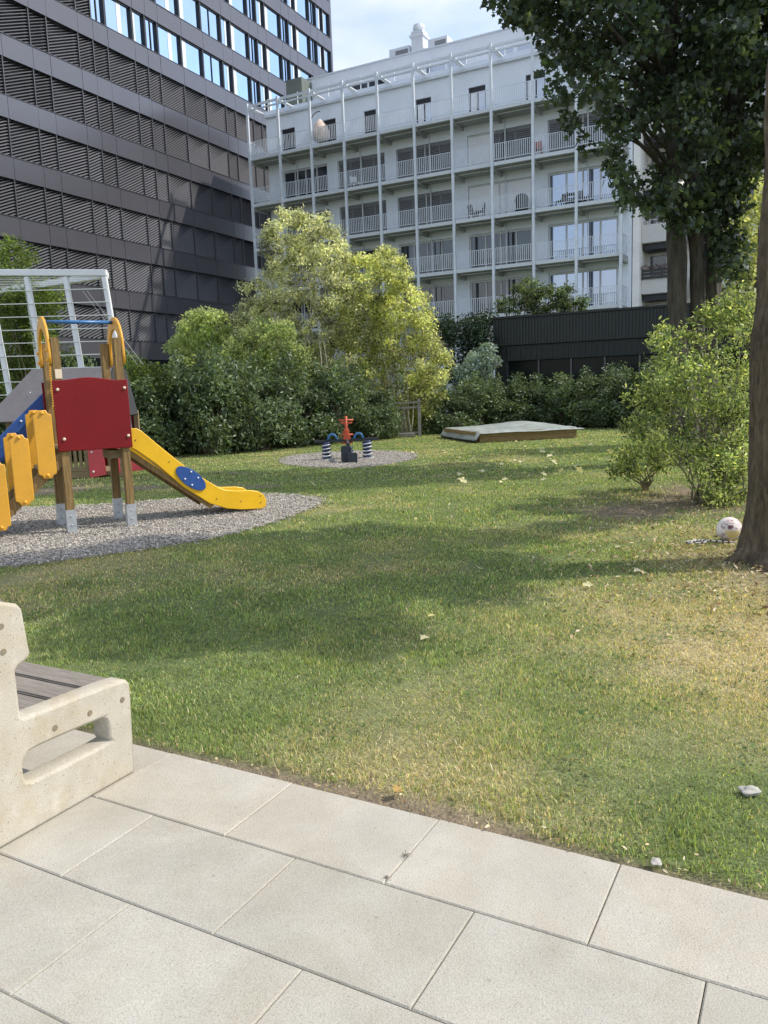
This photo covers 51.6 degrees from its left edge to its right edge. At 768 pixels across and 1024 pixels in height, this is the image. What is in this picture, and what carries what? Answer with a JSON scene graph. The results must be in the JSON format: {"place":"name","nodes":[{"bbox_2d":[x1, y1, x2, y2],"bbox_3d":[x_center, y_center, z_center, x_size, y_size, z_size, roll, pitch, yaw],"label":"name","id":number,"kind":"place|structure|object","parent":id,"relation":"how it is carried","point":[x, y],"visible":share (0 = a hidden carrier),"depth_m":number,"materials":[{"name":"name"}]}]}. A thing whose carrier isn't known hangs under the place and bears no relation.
{"place":"outdoors","nodes":[
{"label":"outdoors","id":0,"kind":"place"},
{"bbox_2d":[0,0,332,422],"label":"office building","id":1,"kind":"structure","parent":0,"point":[124,162],"depth_m":51.24,"materials":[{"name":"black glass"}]},
{"bbox_2d":[90,0,105,24],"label":"window","id":2,"kind":"structure","parent":1,"relation":"in","point":[97,7],"depth_m":47.41,"materials":[{"name":"blue glass"}]},
{"bbox_2d":[104,0,133,39],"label":"window","id":3,"kind":"structure","parent":1,"relation":"in","point":[118,16],"depth_m":48.87,"materials":[{"name":"blue glass"}]},
{"bbox_2d":[131,8,146,46],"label":"window","id":4,"kind":"structure","parent":1,"relation":"in","point":[138,20],"depth_m":50.43,"materials":[{"name":"blue glass"}]},
{"bbox_2d":[144,16,158,53],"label":"window","id":5,"kind":"structure","parent":1,"relation":"in","point":[151,30],"depth_m":51.45,"materials":[{"name":"blue glass"}]},
{"bbox_2d":[155,0,178,16],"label":"window","id":6,"kind":"structure","parent":1,"relation":"in","point":[172,6],"depth_m":52.97,"materials":[{"name":"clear glass"}]},
{"bbox_2d":[157,23,182,65],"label":"window","id":7,"kind":"structure","parent":1,"relation":"in","point":[169,43],"depth_m":52.99,"materials":[{"name":"blue glass"}]},
{"bbox_2d":[178,0,200,29],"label":"window","id":8,"kind":"structure","parent":1,"relation":"in","point":[189,10],"depth_m":54.82,"materials":[{"name":"clear glass"}]},
{"bbox_2d":[181,37,204,77],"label":"window","id":9,"kind":"structure","parent":1,"relation":"in","point":[192,55],"depth_m":55.10,"materials":[{"name":"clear glass"}]},
{"bbox_2d":[200,3,221,42],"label":"window","id":10,"kind":"structure","parent":1,"relation":"in","point":[210,20],"depth_m":56.72,"materials":[{"name":"clear glass"}]},
{"bbox_2d":[203,50,224,87],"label":"window","id":11,"kind":"structure","parent":1,"relation":"in","point":[213,66],"depth_m":57.19,"materials":[{"name":"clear glass"}]},
{"bbox_2d":[220,16,231,48],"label":"window","id":12,"kind":"structure","parent":1,"relation":"in","point":[225,24],"depth_m":58.27,"materials":[{"name":"clear glass"}]},
{"bbox_2d":[223,62,233,92],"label":"window","id":13,"kind":"structure","parent":1,"relation":"in","point":[228,70],"depth_m":58.74,"materials":[{"name":"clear glass"}]},
{"bbox_2d":[230,22,249,59],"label":"window","id":14,"kind":"structure","parent":1,"relation":"in","point":[239,38],"depth_m":59.84,"materials":[{"name":"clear glass"}]},
{"bbox_2d":[233,67,252,102],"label":"window","id":15,"kind":"structure","parent":1,"relation":"in","point":[242,82],"depth_m":60.31,"materials":[{"name":"clear glass"}]},
{"bbox_2d":[249,35,258,64],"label":"window","id":16,"kind":"structure","parent":1,"relation":"in","point":[253,43],"depth_m":61.43,"materials":[{"name":"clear glass"}]},
{"bbox_2d":[251,78,260,106],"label":"window","id":17,"kind":"structure","parent":1,"relation":"in","point":[256,96],"depth_m":61.82,"materials":[{"name":"clear glass"}]},
{"bbox_2d":[255,0,264,27],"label":"window","id":18,"kind":"structure","parent":1,"relation":"in","point":[260,19],"depth_m":62.04,"materials":[{"name":"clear glass"}]},
{"bbox_2d":[258,41,266,69],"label":"window","id":19,"kind":"structure","parent":1,"relation":"in","point":[262,55],"depth_m":62.48,"materials":[{"name":"blue glass"}]},
{"bbox_2d":[264,4,280,38],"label":"window","id":20,"kind":"structure","parent":1,"relation":"in","point":[272,19],"depth_m":63.56,"materials":[{"name":"blue glass"}]},
{"bbox_2d":[266,46,283,80],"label":"window","id":21,"kind":"structure","parent":1,"relation":"in","point":[274,60],"depth_m":64.03,"materials":[{"name":"blue glass"}]},
{"bbox_2d":[280,15,288,44],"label":"window","id":22,"kind":"structure","parent":1,"relation":"in","point":[284,23],"depth_m":65.14,"materials":[{"name":"blue glass"}]},
{"bbox_2d":[294,0,308,20],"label":"window","id":23,"kind":"structure","parent":1,"relation":"in","point":[301,6],"depth_m":67.53,"materials":[{"name":"blue glass"}]},
{"bbox_2d":[296,27,310,59],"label":"window","id":24,"kind":"structure","parent":1,"relation":"in","point":[302,40],"depth_m":67.76,"materials":[{"name":"blue glass"}]},
{"bbox_2d":[0,492,333,567],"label":"gravel","id":25,"kind":"structure","parent":0,"point":[86,513],"depth_m":9.19,"materials":[{"name":"grey gravel"}]},
{"bbox_2d":[0,316,265,532],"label":"play tower","id":26,"kind":"structure","parent":25,"relation":"on","point":[50,427],"depth_m":8.98,"materials":[{"name":"plastic"}]},
{"bbox_2d":[278,450,419,467],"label":"gravel","id":27,"kind":"structure","parent":0,"point":[406,455],"depth_m":17.37,"materials":[{"name":"grey gravel"}]},
{"bbox_2d":[314,416,378,462],"bbox_3d":[-0.772,-1.598,17.322,1.489,0.970,1.344,6,12,42],"label":"spring seesaw","id":28,"kind":"object","parent":27,"relation":"on","point":[347,456],"visible":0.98,"depth_m":17.48,"materials":[{"name":"blue plastic"}]},
{"bbox_2d":[0,730,767,1023],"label":"pavement","id":29,"kind":"structure","parent":0,"point":[157,887],"depth_m":2.20,"materials":[{"name":"concrete"}]},
{"bbox_2d":[0,599,133,847],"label":"concrete bench","id":30,"kind":"object","parent":29,"relation":"on","point":[40,704],"visible":1,"depth_m":2.84,"materials":[{"name":"beige concrete"}]},
{"bbox_2d":[0,413,767,899],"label":"lawn","id":31,"kind":"structure","parent":0,"point":[414,805],"depth_m":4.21,"materials":[{"name":"plant"}]},
{"bbox_2d":[0,233,66,398],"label":"climbing plant","id":32,"kind":"object","parent":31,"relation":"on","point":[12,297],"visible":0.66,"depth_m":18.60,"materials":[{"name":"green plant"}]},
{"bbox_2d":[0,269,142,427],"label":"trellis frame","id":33,"kind":"object","parent":31,"relation":"on","point":[81,275],"visible":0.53,"depth_m":16.51,"materials":[{"name":"white paint"}]},
{"bbox_2d":[0,366,143,478],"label":"playhouse","id":34,"kind":"object","parent":31,"relation":"on","point":[21,397],"visible":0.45,"depth_m":15.44,"materials":[{"name":"metal"}]},
{"bbox_2d":[60,343,159,460],"bbox_3d":[-7.130,-2.801,20.671,2.476,3.067,2.916,-5,9,-19],"label":"hedge shrub","id":35,"kind":"object","parent":31,"relation":"on","point":[71,362],"visible":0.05,"depth_m":19.97,"materials":[{"name":"green plant"}]},
{"bbox_2d":[123,354,180,424],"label":"shrub","id":36,"kind":"object","parent":31,"relation":"on","point":[134,369],"visible":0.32,"depth_m":20.23,"materials":[{"name":"green plant"}]},
{"bbox_2d":[123,363,202,455],"bbox_3d":[-5.901,-2.574,20.538,2.723,2.635,2.411,-9,11,-37],"label":"hedge shrub","id":37,"kind":"object","parent":31,"relation":"on","point":[167,440],"visible":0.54,"depth_m":19.96,"materials":[{"name":"green plant"}]},
{"bbox_2d":[168,349,233,453],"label":"hedge shrub","id":38,"kind":"object","parent":31,"relation":"on","point":[174,358],"visible":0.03,"depth_m":20.95,"materials":[{"name":"green plant"}]},
{"bbox_2d":[161,305,252,424],"bbox_3d":[-5.346,-4.181,24.608,3.100,4.203,2.709,-2,9,0],"label":"tree","id":39,"kind":"object","parent":31,"relation":"on","point":[206,320],"visible":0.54,"depth_m":24.02,"materials":[{"name":"green plant"}]},
{"bbox_2d":[157,342,259,454],"bbox_3d":[-4.631,-2.873,20.787,2.703,3.080,2.359,4,10,33],"label":"hedge shrub","id":40,"kind":"object","parent":31,"relation":"on","point":[203,395],"visible":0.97,"depth_m":20.28,"materials":[{"name":"green plant"}]},
{"bbox_2d":[209,350,304,452],"bbox_3d":[-3.402,-2.977,21.636,2.363,2.833,2.783,0,9,14],"label":"hedge shrub","id":41,"kind":"object","parent":31,"relation":"on","point":[271,409],"visible":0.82,"depth_m":21.19,"materials":[{"name":"green plant"}]},
{"bbox_2d":[219,316,313,419],"bbox_3d":[-3.522,-3.983,23.965,3.144,3.874,2.216,-2,9,0],"label":"tall shrub","id":42,"kind":"object","parent":31,"relation":"on","point":[259,331],"visible":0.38,"depth_m":23.30,"materials":[{"name":"green plant"}]},
{"bbox_2d":[254,346,322,445],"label":"hedge shrub","id":43,"kind":"object","parent":31,"relation":"on","point":[313,372],"visible":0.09,"depth_m":23.30,"materials":[{"name":"green plant"}]},
{"bbox_2d":[256,364,339,447],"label":"hedge shrub","id":44,"kind":"object","parent":31,"relation":"on","point":[306,398],"visible":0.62,"depth_m":22.39,"materials":[{"name":"green plant"}]},
{"bbox_2d":[230,203,382,415],"bbox_3d":[-2.726,-5.962,25.275,5.233,7.348,2.987,-2,9,0],"label":"tall shrub","id":45,"kind":"object","parent":31,"relation":"on","point":[296,248],"visible":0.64,"depth_m":24.59,"materials":[{"name":"green plant"}]},
{"bbox_2d":[307,356,369,443],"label":"hedge shrub","id":46,"kind":"object","parent":31,"relation":"on","point":[343,395],"visible":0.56,"depth_m":23.07,"materials":[{"name":"green plant"}]},
{"bbox_2d":[343,370,405,440],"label":"hedge shrub","id":47,"kind":"object","parent":31,"relation":"on","point":[387,421],"visible":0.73,"depth_m":24.25,"materials":[{"name":"green plant"}]},
{"bbox_2d":[330,244,456,433],"bbox_3d":[0.331,-5.548,25.684,4.044,6.170,2.715,-2,9,0],"label":"tall shrub","id":48,"kind":"object","parent":31,"relation":"on","point":[380,305],"visible":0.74,"depth_m":25.32,"materials":[{"name":"green plant"}]},
{"bbox_2d":[385,399,421,437],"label":"wooden gate","id":49,"kind":"structure","parent":31,"relation":"on","point":[409,434],"depth_m":25.30,"materials":[{"name":"grey wood"}]},
{"bbox_2d":[401,379,436,432],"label":"shrub","id":50,"kind":"object","parent":31,"relation":"on","point":[415,423],"visible":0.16,"depth_m":27.14,"materials":[{"name":"green plant"}]},
{"bbox_2d":[85,472,767,891],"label":"leaf litter","id":51,"kind":"object","parent":31,"relation":"on","point":[711,560],"visible":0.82,"depth_m":6.28,"materials":[{"name":"brown plant"}]},
{"bbox_2d":[417,381,487,433],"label":"hedge shrub","id":52,"kind":"object","parent":31,"relation":"on","point":[462,406],"visible":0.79,"depth_m":26.49,"materials":[{"name":"green plant"}]},
{"bbox_2d":[433,308,502,389],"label":"tall shrub","id":53,"kind":"object","parent":31,"relation":"on","point":[480,330],"visible":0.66,"depth_m":29.91,"materials":[{"name":"green plant"}]},
{"bbox_2d":[451,342,504,393],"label":"tall shrub","id":54,"kind":"object","parent":31,"relation":"on","point":[478,361],"visible":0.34,"depth_m":28.51,"materials":[{"name":"green plant"}]},
{"bbox_2d":[450,371,507,426],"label":"hedge shrub","id":55,"kind":"object","parent":31,"relation":"on","point":[486,400],"visible":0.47,"depth_m":27.23,"materials":[{"name":"green plant"}]},
{"bbox_2d":[466,372,542,424],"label":"hedge shrub","id":56,"kind":"object","parent":31,"relation":"on","point":[510,408],"visible":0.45,"depth_m":27.72,"materials":[{"name":"green plant"}]},
{"bbox_2d":[444,427,576,442],"bbox_3d":[3.632,-2.322,23.209,3.061,0.275,3.172,-4,9,-12],"label":"sandbox","id":57,"kind":"object","parent":31,"relation":"on","point":[535,435],"visible":0.59,"depth_m":21.75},
{"bbox_2d":[439,421,584,441],"bbox_3d":[3.633,-2.401,23.197,3.344,0.399,3.463,-4,9,-12],"label":"sandbox cover","id":58,"kind":"object","parent":57,"relation":"on","point":[519,426],"visible":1,"depth_m":22.82,"materials":[{"name":"grey wood"}]},
{"bbox_2d":[499,371,574,423],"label":"hedge shrub","id":59,"kind":"object","parent":31,"relation":"on","point":[534,396],"visible":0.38,"depth_m":27.92,"materials":[{"name":"green plant"}]},
{"bbox_2d":[531,372,592,426],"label":"hedge shrub","id":60,"kind":"object","parent":31,"relation":"on","point":[557,397],"visible":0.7,"depth_m":27.08,"materials":[{"name":"green plant"}]},
{"bbox_2d":[557,371,634,427],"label":"hedge shrub","id":61,"kind":"object","parent":31,"relation":"on","point":[578,416],"visible":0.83,"depth_m":26.28,"materials":[{"name":"green plant"}]},
{"bbox_2d":[564,364,627,426],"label":"hedge shrub","id":62,"kind":"object","parent":31,"relation":"on","point":[586,372],"visible":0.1,"depth_m":26.94,"materials":[{"name":"green plant"}]},
{"bbox_2d":[490,299,745,421],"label":"pavilion","id":63,"kind":"structure","parent":31,"relation":"on","point":[568,343],"depth_m":28.73,"materials":[{"name":"metal"}]},
{"bbox_2d":[507,360,537,407],"bbox_3d":[5.237,-4.478,29.972,1.200,2.400,0.170,2,9,25],"label":"window","id":64,"kind":"structure","parent":63,"relation":"in","point":[528,368],"depth_m":29.85,"materials":[{"name":"glass"}]},
{"bbox_2d":[492,274,559,315],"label":"roof plant","id":65,"kind":"object","parent":63,"relation":"on","point":[531,301],"visible":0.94,"depth_m":32.00,"materials":[{"name":"green plant"}]},
{"bbox_2d":[538,359,569,390],"bbox_3d":[6.325,-4.442,29.469,1.200,2.400,0.170,2,9,25],"label":"window","id":66,"kind":"structure","parent":63,"relation":"in","point":[547,367],"depth_m":29.40,"materials":[{"name":"glass"}]},
{"bbox_2d":[551,280,590,311],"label":"roof plant","id":67,"kind":"object","parent":63,"relation":"on","point":[563,299],"visible":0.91,"depth_m":31.58,"materials":[{"name":"green plant"}]},
{"bbox_2d":[570,357,603,384],"bbox_3d":[7.413,-4.406,28.966,1.200,2.400,0.170,2,9,25],"label":"window","id":68,"kind":"structure","parent":63,"relation":"in","point":[596,363],"depth_m":28.86,"materials":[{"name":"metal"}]},
{"bbox_2d":[604,355,638,404],"bbox_3d":[8.504,-4.369,28.462,1.200,2.400,0.170,2,9,25],"label":"window","id":69,"kind":"structure","parent":63,"relation":"in","point":[633,361],"depth_m":28.28,"materials":[{"name":"glass"}]},
{"bbox_2d":[717,350,743,421],"bbox_3d":[11.768,-4.260,26.952,1.200,2.400,0.170,2,9,25],"label":"window","id":70,"kind":"structure","parent":63,"relation":"in","point":[735,351],"depth_m":26.90,"materials":[{"name":"metal"}]},
{"bbox_2d":[480,0,767,465],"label":"tree","id":71,"kind":"object","parent":31,"relation":"on","point":[701,33],"visible":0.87,"depth_m":12.37,"materials":[{"name":"green plant"}]},
{"bbox_2d":[592,360,668,427],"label":"hedge shrub","id":72,"kind":"object","parent":31,"relation":"on","point":[617,388],"visible":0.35,"depth_m":25.94,"materials":[{"name":"green plant"}]},
{"bbox_2d":[600,433,677,490],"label":"bush","id":73,"kind":"object","parent":31,"relation":"on","point":[628,464],"visible":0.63,"depth_m":10.54,"materials":[{"name":"green plant"}]},
{"bbox_2d":[622,354,669,422],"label":"hedge shrub","id":74,"kind":"object","parent":31,"relation":"on","point":[644,369],"visible":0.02,"depth_m":25.58,"materials":[{"name":"green plant"}]},
{"bbox_2d":[614,280,756,508],"bbox_3d":[3.816,-1.302,9.620,2.235,2.879,1.949,-2,9,0],"label":"bush","id":75,"kind":"object","parent":31,"relation":"on","point":[722,456],"visible":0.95,"depth_m":9.35,"materials":[{"name":"green plant"}]},
{"bbox_2d":[683,0,767,459],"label":"tree","id":76,"kind":"object","parent":31,"relation":"on","point":[718,241],"visible":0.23,"depth_m":13.27,"materials":[{"name":"green plant"}]},
{"bbox_2d":[716,517,741,540],"bbox_3d":[3.138,0.158,7.222,0.224,0.224,0.224,-2,9,0],"label":"ball","id":77,"kind":"object","parent":31,"relation":"on","point":[728,528],"visible":0.84,"depth_m":7.14,"materials":[{"name":"white plastic"}]},
{"bbox_2d":[703,175,763,442],"bbox_3d":[8.207,-4.635,17.561,2.771,6.222,2.694,-2,9,0],"label":"young tree","id":78,"kind":"object","parent":31,"relation":"on","point":[752,274],"visible":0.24,"depth_m":17.07,"materials":[{"name":"green plant"}]},
{"bbox_2d":[724,61,767,571],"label":"tree","id":79,"kind":"object","parent":31,"relation":"on","point":[752,546],"visible":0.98,"depth_m":6.16,"materials":[{"name":"brown plant"}]},
{"bbox_2d":[737,785,761,796],"bbox_3d":[1.296,0.987,2.816,0.072,0.037,0.058,-2,9,0],"label":"stone","id":80,"kind":"object","parent":31,"relation":"on","point":[749,790],"visible":1,"depth_m":2.80,"materials":[{"name":"white stone"}]},
{"bbox_2d":[245,8,634,414],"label":"apartment building","id":81,"kind":"structure","parent":0,"point":[427,142],"depth_m":48.66,"materials":[{"name":"paint"}]},
{"bbox_2d":[284,164,327,198],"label":"window","id":82,"kind":"structure","parent":81,"relation":"in","point":[320,170],"depth_m":53.88,"materials":[{"name":"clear glass"}]},
{"bbox_2d":[291,296,333,329],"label":"window","id":83,"kind":"structure","parent":81,"relation":"in","point":[301,309],"depth_m":55.40,"materials":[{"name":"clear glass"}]},
{"bbox_2d":[311,111,328,142],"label":"hanging chair","id":84,"kind":"object","parent":81,"relation":"on","point":[319,122],"visible":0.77,"depth_m":51.18,"materials":[{"name":"beige wicker"}]},
{"bbox_2d":[338,153,384,188],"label":"window","id":85,"kind":"structure","parent":81,"relation":"in","point":[372,160],"depth_m":51.73,"materials":[{"name":"grey glass"}]},
{"bbox_2d":[340,200,386,235],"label":"window","id":86,"kind":"structure","parent":81,"relation":"in","point":[369,209],"depth_m":52.21,"materials":[{"name":"grey glass"}]},
{"bbox_2d":[416,97,430,122],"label":"balcony door","id":87,"kind":"structure","parent":81,"relation":"in","point":[419,111],"depth_m":49.31,"materials":[{"name":"white glass"}]},
{"bbox_2d":[397,140,450,178],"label":"window","id":88,"kind":"structure","parent":81,"relation":"in","point":[444,146],"depth_m":49.67,"materials":[{"name":"grey glass"}]},
{"bbox_2d":[398,190,451,227],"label":"window","id":89,"kind":"structure","parent":81,"relation":"in","point":[442,197],"depth_m":50.11,"materials":[{"name":"grey glass"}]},
{"bbox_2d":[400,238,452,274],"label":"window","id":90,"kind":"structure","parent":81,"relation":"in","point":[443,246],"depth_m":50.52,"materials":[{"name":"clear glass"}]},
{"bbox_2d":[401,284,454,320],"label":"window","id":91,"kind":"structure","parent":81,"relation":"in","point":[445,292],"depth_m":50.65,"materials":[{"name":"clear glass"}]},
{"bbox_2d":[469,85,485,111],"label":"balcony door","id":92,"kind":"structure","parent":81,"relation":"in","point":[482,102],"depth_m":47.65,"materials":[{"name":"white glass"}]},
{"bbox_2d":[468,124,530,166],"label":"window","id":93,"kind":"structure","parent":81,"relation":"in","point":[520,132],"depth_m":47.39,"materials":[{"name":"grey glass"}]},
{"bbox_2d":[469,177,531,217],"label":"window","id":94,"kind":"structure","parent":81,"relation":"in","point":[520,185],"depth_m":47.84,"materials":[{"name":"grey glass"}]},
{"bbox_2d":[470,228,531,267],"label":"window","id":95,"kind":"structure","parent":81,"relation":"in","point":[519,237],"depth_m":48.30,"materials":[{"name":"grey glass"}]},
{"bbox_2d":[470,276,531,314],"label":"window","id":96,"kind":"structure","parent":81,"relation":"in","point":[479,289],"depth_m":49.08,"materials":[{"name":"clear glass"}]},
{"bbox_2d":[526,75,544,99],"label":"balcony door","id":97,"kind":"structure","parent":81,"relation":"in","point":[528,77],"depth_m":46.03,"materials":[{"name":"white glass"}]},
{"bbox_2d":[548,111,615,152],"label":"window","id":98,"kind":"structure","parent":81,"relation":"in","point":[553,126],"depth_m":45.49,"materials":[{"name":"clear glass"}]},
{"bbox_2d":[548,163,617,206],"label":"window","id":99,"kind":"structure","parent":81,"relation":"in","point":[564,178],"depth_m":45.69,"materials":[{"name":"blue glass"}]},
{"bbox_2d":[549,216,617,258],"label":"window","id":100,"kind":"structure","parent":81,"relation":"in","point":[602,226],"depth_m":45.99,"materials":[{"name":"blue glass"}]},
{"bbox_2d":[549,267,617,307],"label":"window","id":101,"kind":"structure","parent":81,"relation":"in","point":[600,277],"depth_m":46.21,"materials":[{"name":"blue glass"}]},
{"bbox_2d":[330,0,556,71],"label":"sky","id":102,"kind":"structure","parent":0,"point":[363,31],"materials":[{"name":"white"}]},
{"bbox_2d":[632,3,764,306],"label":"cream apartment block","id":103,"kind":"structure","parent":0,"point":[649,244],"depth_m":45.69,"materials":[{"name":"paint"}]},
{"bbox_2d":[641,263,666,279],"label":"balcony railing","id":104,"kind":"object","parent":103,"relation":"attached to","point":[656,268],"visible":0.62,"depth_m":45.63,"materials":[{"name":"black metal"}]},
{"bbox_2d":[648,253,666,275],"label":"window","id":105,"kind":"structure","parent":103,"relation":"in","point":[659,259],"depth_m":47.13,"materials":[{"name":"grey glass"}]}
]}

